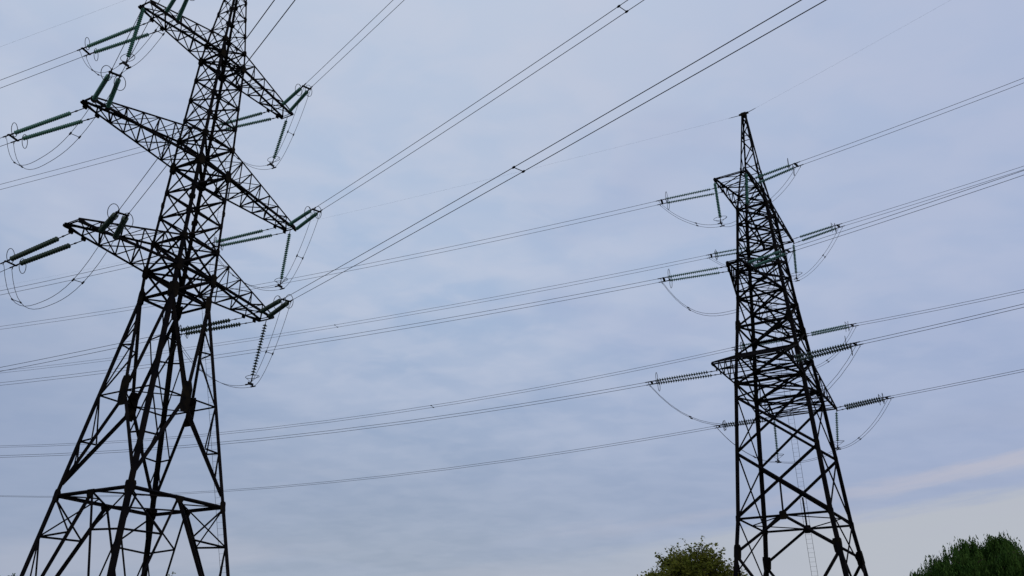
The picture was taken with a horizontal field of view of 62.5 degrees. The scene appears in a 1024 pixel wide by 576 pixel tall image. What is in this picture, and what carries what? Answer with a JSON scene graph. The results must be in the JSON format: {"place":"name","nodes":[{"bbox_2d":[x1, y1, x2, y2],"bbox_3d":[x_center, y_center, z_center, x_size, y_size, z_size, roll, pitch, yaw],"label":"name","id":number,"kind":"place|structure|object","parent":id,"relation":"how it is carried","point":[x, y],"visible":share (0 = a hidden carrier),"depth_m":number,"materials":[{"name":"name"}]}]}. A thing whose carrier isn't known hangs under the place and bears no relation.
{"place":"outdoors","nodes":[
{"label":"outdoors","id":0,"kind":"place"},
{"bbox_2d":[0,0,1023,575],"label":"sky","id":1,"kind":"structure","parent":0,"point":[937,466],"materials":[{"name":"blue"}]},
{"bbox_3d":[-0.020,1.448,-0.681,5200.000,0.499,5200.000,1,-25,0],"label":"ground","id":2,"kind":"structure","parent":0,"visible":0},
{"bbox_2d":[19,0,295,575],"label":"lattice pylon","id":3,"kind":"object","parent":2,"relation":"on","point":[187,402],"visible":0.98,"depth_m":57.16,"materials":[{"name":"metal"}]},
{"bbox_2d":[0,232,83,273],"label":"tension insulator set","id":4,"kind":"object","parent":3,"relation":"attached to","point":[55,239],"visible":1,"depth_m":53.85,"materials":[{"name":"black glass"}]},
{"bbox_2d":[2,108,97,148],"bbox_3d":[-30.776,-10.528,55.722,6.764,1.436,1.632,-8,-27,18],"label":"tension insulator set","id":5,"kind":"object","parent":3,"relation":"attached to","point":[41,123],"visible":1,"depth_m":55.96,"materials":[{"name":"green glass"}]},
{"bbox_2d":[92,65,125,108],"bbox_3d":[-25.207,-12.345,52.765,1.540,1.401,5.074,16,-29,-29],"label":"tension insulator set","id":6,"kind":"object","parent":3,"relation":"attached to","point":[111,98],"visible":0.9,"depth_m":52.30,"materials":[{"name":"green glass"}]},
{"bbox_2d":[6,74,119,169],"bbox_3d":[-28.823,-9.745,53.002,11.674,4.097,0.623,-15,-29,30],"label":"jumper loop","id":7,"kind":"object","parent":6,"relation":"hanging from","point":[79,137],"visible":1,"depth_m":51.16,"materials":[{"name":"metal"}]},
{"bbox_2d":[112,0,159,71],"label":"twin conductor","id":8,"kind":"object","parent":6,"relation":"attached to","point":[130,32],"visible":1,"depth_m":47.35,"materials":[{"name":"metal"}]},
{"bbox_2d":[98,203,132,238],"bbox_3d":[-23.889,-3.719,50.861,1.544,1.399,4.961,16,-29,-30],"label":"tension insulator set","id":9,"kind":"object","parent":3,"relation":"attached to","point":[106,224],"visible":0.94,"depth_m":50.28,"materials":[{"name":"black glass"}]},
{"bbox_2d":[4,215,127,308],"bbox_3d":[-27.687,-1.003,51.064,11.915,4.301,0.635,-14,-29,29],"label":"jumper loop","id":10,"kind":"object","parent":9,"relation":"hanging from","point":[73,279],"visible":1,"depth_m":49.22,"materials":[{"name":"metal"}]},
{"bbox_2d":[119,0,294,212],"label":"twin conductor","id":11,"kind":"object","parent":9,"relation":"attached to","point":[216,101],"visible":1,"depth_m":35.46,"materials":[{"name":"metal"}]},
{"bbox_2d":[77,21,160,60],"bbox_3d":[-29.357,-18.288,62.566,6.880,1.429,1.632,-9,-27,19],"label":"tension insulator set","id":12,"kind":"object","parent":3,"relation":"attached to","point":[107,38],"visible":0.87,"depth_m":62.84,"materials":[{"name":"green glass"}]},
{"bbox_2d":[1,51,82,87],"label":"twin conductor","id":13,"kind":"object","parent":12,"relation":"attached to","point":[41,72],"visible":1,"depth_m":64.42,"materials":[{"name":"metal"}]},
{"bbox_2d":[119,5,144,69],"bbox_3d":[-26.620,-17.740,59.314,1.271,5.382,0.714,-16,-30,31],"label":"suspension insulator","id":14,"kind":"object","parent":3,"relation":"hanging from","point":[134,37],"visible":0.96,"depth_m":59.03,"materials":[{"name":"green glass"}]},
{"bbox_2d":[80,0,185,76],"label":"jumper loop","id":15,"kind":"object","parent":14,"relation":"hanging from","point":[155,30],"visible":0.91,"depth_m":57.67,"materials":[{"name":"metal"}]},
{"bbox_2d":[165,0,193,21],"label":"tension insulator set","id":16,"kind":"object","parent":3,"relation":"attached to","point":[180,14],"visible":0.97,"depth_m":60.14,"materials":[{"name":"green glass"}]},
{"bbox_2d":[171,317,254,338],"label":"tension insulator set","id":17,"kind":"object","parent":3,"relation":"attached to","point":[213,323],"visible":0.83,"depth_m":65.07,"materials":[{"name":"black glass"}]},
{"bbox_2d":[0,333,170,371],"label":"twin conductor","id":18,"kind":"object","parent":17,"relation":"attached to","point":[70,353],"visible":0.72,"depth_m":67.04,"materials":[{"name":"metal"}]},
{"bbox_2d":[211,111,277,133],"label":"tension insulator set","id":19,"kind":"object","parent":3,"relation":"attached to","point":[248,123],"visible":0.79,"depth_m":72.05,"materials":[{"name":"green glass"}]},
{"bbox_2d":[0,127,210,189],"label":"twin conductor","id":20,"kind":"object","parent":19,"relation":"attached to","point":[87,161],"visible":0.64,"depth_m":75.60,"materials":[{"name":"metal"}]},
{"bbox_2d":[207,228,284,249],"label":"tension insulator set","id":21,"kind":"object","parent":3,"relation":"attached to","point":[244,240],"visible":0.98,"depth_m":69.94,"materials":[{"name":"green glass"}]},
{"bbox_2d":[1,246,204,294],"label":"twin conductor","id":22,"kind":"object","parent":21,"relation":"attached to","point":[81,273],"visible":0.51,"depth_m":73.20,"materials":[{"name":"metal"}]},
{"bbox_2d":[245,320,266,386],"bbox_3d":[-19.464,4.958,64.177,1.332,5.233,0.715,-10,-27,21],"label":"suspension insulator","id":23,"kind":"object","parent":3,"relation":"hanging from","point":[258,349],"visible":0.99,"depth_m":63.87,"materials":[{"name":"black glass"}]},
{"bbox_2d":[182,302,290,387],"bbox_3d":[-20.378,4.829,62.991,12.036,4.535,3.444,-14,-29,28],"label":"jumper loop","id":24,"kind":"object","parent":23,"relation":"hanging from","point":[261,362],"visible":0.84,"depth_m":61.43,"materials":[{"name":"metal"}]},
{"bbox_2d":[260,294,292,317],"bbox_3d":[-17.303,1.564,61.906,1.531,1.393,5.304,16,-29,-29],"label":"tension insulator set","id":25,"kind":"object","parent":3,"relation":"attached to","point":[274,304],"visible":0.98,"depth_m":61.33,"materials":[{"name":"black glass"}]},
{"bbox_2d":[285,0,825,299],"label":"twin conductor","id":26,"kind":"object","parent":25,"relation":"attached to","point":[513,167],"visible":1,"depth_m":34.32,"materials":[{"name":"metal"}]},
{"bbox_2d":[267,117,287,168],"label":"suspension insulator","id":27,"kind":"object","parent":3,"relation":"hanging from","point":[279,139],"visible":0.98,"depth_m":71.14,"materials":[{"name":"green glass"}]},
{"bbox_2d":[218,88,309,169],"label":"jumper loop","id":28,"kind":"object","parent":27,"relation":"hanging from","point":[282,143],"visible":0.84,"depth_m":68.87,"materials":[{"name":"metal"}]},
{"bbox_2d":[274,230,290,289],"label":"suspension insulator","id":29,"kind":"object","parent":3,"relation":"hanging from","point":[284,260],"visible":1,"depth_m":68.31,"materials":[{"name":"green glass"}]},
{"bbox_2d":[218,211,319,290],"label":"jumper loop","id":30,"kind":"object","parent":29,"relation":"hanging from","point":[290,269],"visible":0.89,"depth_m":66.33,"materials":[{"name":"metal"}]},
{"bbox_2d":[280,83,312,112],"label":"tension insulator set","id":31,"kind":"object","parent":3,"relation":"attached to","point":[295,93],"visible":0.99,"depth_m":68.86,"materials":[{"name":"green glass"}]},
{"bbox_2d":[311,0,403,85],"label":"twin conductor","id":32,"kind":"object","parent":31,"relation":"attached to","point":[359,42],"visible":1,"depth_m":61.45,"materials":[{"name":"metal"}]},
{"bbox_2d":[288,206,321,230],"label":"tension insulator set","id":33,"kind":"object","parent":3,"relation":"attached to","point":[301,216],"visible":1,"depth_m":66.78,"materials":[{"name":"green glass"}]},
{"bbox_2d":[317,0,643,209],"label":"twin conductor","id":34,"kind":"object","parent":33,"relation":"attached to","point":[618,6],"visible":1,"depth_m":48.72,"materials":[{"name":"metal"}]},
{"bbox_2d":[637,535,747,575],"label":"leafy tree","id":35,"kind":"object","parent":2,"relation":"on","point":[693,563],"visible":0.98,"depth_m":77.59,"materials":[{"name":"green plant"}]},
{"bbox_2d":[711,111,867,575],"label":"lattice pylon","id":36,"kind":"object","parent":2,"relation":"on","point":[836,540],"visible":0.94,"depth_m":76.21,"materials":[{"name":"metal"}]},
{"bbox_2d":[20,115,740,282],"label":"earth wire","id":37,"kind":"object","parent":36,"relation":"attached to","point":[516,172],"visible":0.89,"depth_m":94.51,"materials":[{"name":"metal"}]},
{"bbox_2d":[645,371,719,389],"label":"tension insulator set","id":38,"kind":"object","parent":36,"relation":"attached to","point":[657,381],"visible":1,"depth_m":72.92,"materials":[{"name":"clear glass"}]},
{"bbox_2d":[0,382,645,457],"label":"twin conductor","id":39,"kind":"object","parent":38,"relation":"attached to","point":[353,427],"visible":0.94,"depth_m":79.89,"materials":[{"name":"metal"}]},
{"bbox_2d":[656,187,722,209],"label":"tension insulator set","id":40,"kind":"object","parent":36,"relation":"attached to","point":[683,199],"visible":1,"depth_m":80.77,"materials":[{"name":"green glass"}]},
{"bbox_2d":[0,201,655,328],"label":"twin conductor","id":41,"kind":"object","parent":40,"relation":"attached to","point":[358,265],"visible":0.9,"depth_m":88.44,"materials":[{"name":"metal"}]},
{"bbox_2d":[658,266,728,287],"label":"tension insulator set","id":42,"kind":"object","parent":36,"relation":"attached to","point":[681,274],"visible":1,"depth_m":74.01,"materials":[{"name":"green glass"}]},
{"bbox_2d":[0,279,657,385],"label":"twin conductor","id":43,"kind":"object","parent":42,"relation":"attached to","point":[355,333],"visible":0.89,"depth_m":81.36,"materials":[{"name":"metal"}]},
{"bbox_2d":[713,180,726,226],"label":"suspension insulator","id":44,"kind":"object","parent":36,"relation":"hanging from","point":[717,199],"visible":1,"depth_m":77.53,"materials":[{"name":"green glass"}]},
{"bbox_2d":[660,165,799,227],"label":"jumper loop","id":45,"kind":"object","parent":44,"relation":"hanging from","point":[740,217],"visible":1,"depth_m":75.97,"materials":[{"name":"metal"}]},
{"bbox_2d":[706,245,763,259],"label":"tension insulator set","id":46,"kind":"object","parent":36,"relation":"attached to","point":[717,255],"visible":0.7,"depth_m":91.26,"materials":[{"name":"green glass"}]},
{"bbox_2d":[3,255,706,372],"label":"twin conductor","id":47,"kind":"object","parent":46,"relation":"attached to","point":[385,316],"visible":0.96,"depth_m":101.40,"materials":[{"name":"metal"}]},
{"bbox_2d":[713,417,768,430],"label":"tension insulator set","id":48,"kind":"object","parent":36,"relation":"attached to","point":[724,427],"visible":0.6,"depth_m":85.41,"materials":[{"name":"glass"}]},
{"bbox_2d":[0,426,713,496],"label":"twin conductor","id":49,"kind":"object","parent":48,"relation":"attached to","point":[435,469],"visible":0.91,"depth_m":96.08,"materials":[{"name":"metal"}]},
{"bbox_2d":[741,171,754,213],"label":"suspension insulator","id":50,"kind":"object","parent":36,"relation":"hanging from","point":[746,189],"visible":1,"depth_m":76.38,"materials":[{"name":"green glass"}]},
{"bbox_2d":[731,337,788,350],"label":"tension insulator set","id":51,"kind":"object","parent":36,"relation":"attached to","point":[760,344],"visible":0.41,"depth_m":88.12,"materials":[{"name":"green glass"}]},
{"bbox_2d":[7,348,730,446],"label":"twin conductor","id":52,"kind":"object","parent":51,"relation":"attached to","point":[397,410],"visible":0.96,"depth_m":95.79,"materials":[{"name":"metal"}]},
{"bbox_2d":[745,244,795,267],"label":"tension insulator set","id":53,"kind":"object","parent":36,"relation":"attached to","point":[779,252],"visible":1,"depth_m":71.06,"materials":[{"name":"green glass"}]},
{"bbox_2d":[662,251,791,315],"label":"jumper loop","id":54,"kind":"object","parent":53,"relation":"hanging from","point":[732,310],"visible":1,"depth_m":70.12,"materials":[{"name":"metal"}]},
{"bbox_2d":[792,170,1023,249],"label":"twin conductor","id":55,"kind":"object","parent":53,"relation":"attached to","point":[914,207],"visible":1,"depth_m":62.27,"materials":[{"name":"metal"}]},
{"bbox_2d":[771,421,783,462],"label":"suspension insulator","id":56,"kind":"object","parent":36,"relation":"hanging from","point":[775,435],"visible":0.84,"depth_m":83.62,"materials":[{"name":"green glass"}]},
{"bbox_2d":[753,158,803,183],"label":"tension insulator set","id":57,"kind":"object","parent":36,"relation":"attached to","point":[776,175],"visible":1,"depth_m":76.93,"materials":[{"name":"green glass"}]},
{"bbox_2d":[800,78,1022,163],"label":"twin conductor","id":58,"kind":"object","parent":57,"relation":"attached to","point":[917,118],"visible":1,"depth_m":68.57,"materials":[{"name":"metal"}]},
{"bbox_2d":[791,244,801,281],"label":"suspension insulator","id":59,"kind":"object","parent":36,"relation":"hanging from","point":[795,262],"visible":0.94,"depth_m":88.50,"materials":[{"name":"green glass"}]},
{"bbox_2d":[710,228,840,281],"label":"jumper loop","id":60,"kind":"object","parent":59,"relation":"hanging from","point":[810,269],"visible":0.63,"depth_m":86.47,"materials":[{"name":"metal"}]},
{"bbox_2d":[791,223,844,243],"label":"tension insulator set","id":61,"kind":"object","parent":36,"relation":"attached to","point":[828,227],"visible":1,"depth_m":87.08,"materials":[{"name":"green glass"}]},
{"bbox_2d":[842,166,1023,225],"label":"twin conductor","id":62,"kind":"object","parent":61,"relation":"attached to","point":[935,194],"visible":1,"depth_m":79.47,"materials":[{"name":"metal"}]},
{"bbox_2d":[791,338,863,361],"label":"tension insulator set","id":63,"kind":"object","parent":36,"relation":"attached to","point":[817,354],"visible":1,"depth_m":67.35,"materials":[{"name":"glass"}]},
{"bbox_2d":[649,346,859,425],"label":"jumper loop","id":64,"kind":"object","parent":63,"relation":"hanging from","point":[772,417],"visible":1,"depth_m":66.90,"materials":[{"name":"metal"}]},
{"bbox_2d":[860,304,1023,343],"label":"twin conductor","id":65,"kind":"object","parent":63,"relation":"attached to","point":[944,322],"visible":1,"depth_m":61.39,"materials":[{"name":"metal"}]},
{"bbox_2d":[807,322,858,335],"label":"tension insulator set","id":66,"kind":"object","parent":36,"relation":"attached to","point":[831,329],"visible":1,"depth_m":85.02,"materials":[{"name":"green glass"}]},
{"bbox_2d":[745,327,854,374],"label":"jumper loop","id":67,"kind":"object","parent":66,"relation":"hanging from","point":[817,365],"visible":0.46,"depth_m":83.74,"materials":[{"name":"metal"}]},
{"bbox_2d":[860,289,1023,324],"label":"twin conductor","id":68,"kind":"object","parent":66,"relation":"attached to","point":[944,306],"visible":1,"depth_m":78.49,"materials":[{"name":"metal"}]},
{"bbox_2d":[834,409,843,449],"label":"suspension insulator","id":69,"kind":"object","parent":36,"relation":"hanging from","point":[837,434],"visible":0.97,"depth_m":80.88,"materials":[{"name":"green glass"}]},
{"bbox_2d":[718,399,890,463],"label":"jumper loop","id":70,"kind":"object","parent":69,"relation":"hanging from","point":[829,452],"visible":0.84,"depth_m":80.28,"materials":[{"name":"metal"}]},
{"bbox_2d":[836,393,893,410],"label":"tension insulator set","id":71,"kind":"object","parent":36,"relation":"attached to","point":[863,403],"visible":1,"depth_m":79.38,"materials":[{"name":"glass"}]},
{"bbox_2d":[892,369,1023,397],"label":"twin conductor","id":72,"kind":"object","parent":71,"relation":"attached to","point":[959,382],"visible":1,"depth_m":73.63,"materials":[{"name":"metal"}]},
{"bbox_2d":[909,561,945,575],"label":"willow tree","id":73,"kind":"object","parent":2,"relation":"on","point":[924,573],"visible":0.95,"depth_m":62.88,"materials":[{"name":"green plant"}]},
{"bbox_2d":[920,531,1023,575],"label":"willow tree","id":74,"kind":"object","parent":2,"relation":"on","point":[1000,556],"visible":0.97,"depth_m":61.59,"materials":[{"name":"green plant"}]}
]}

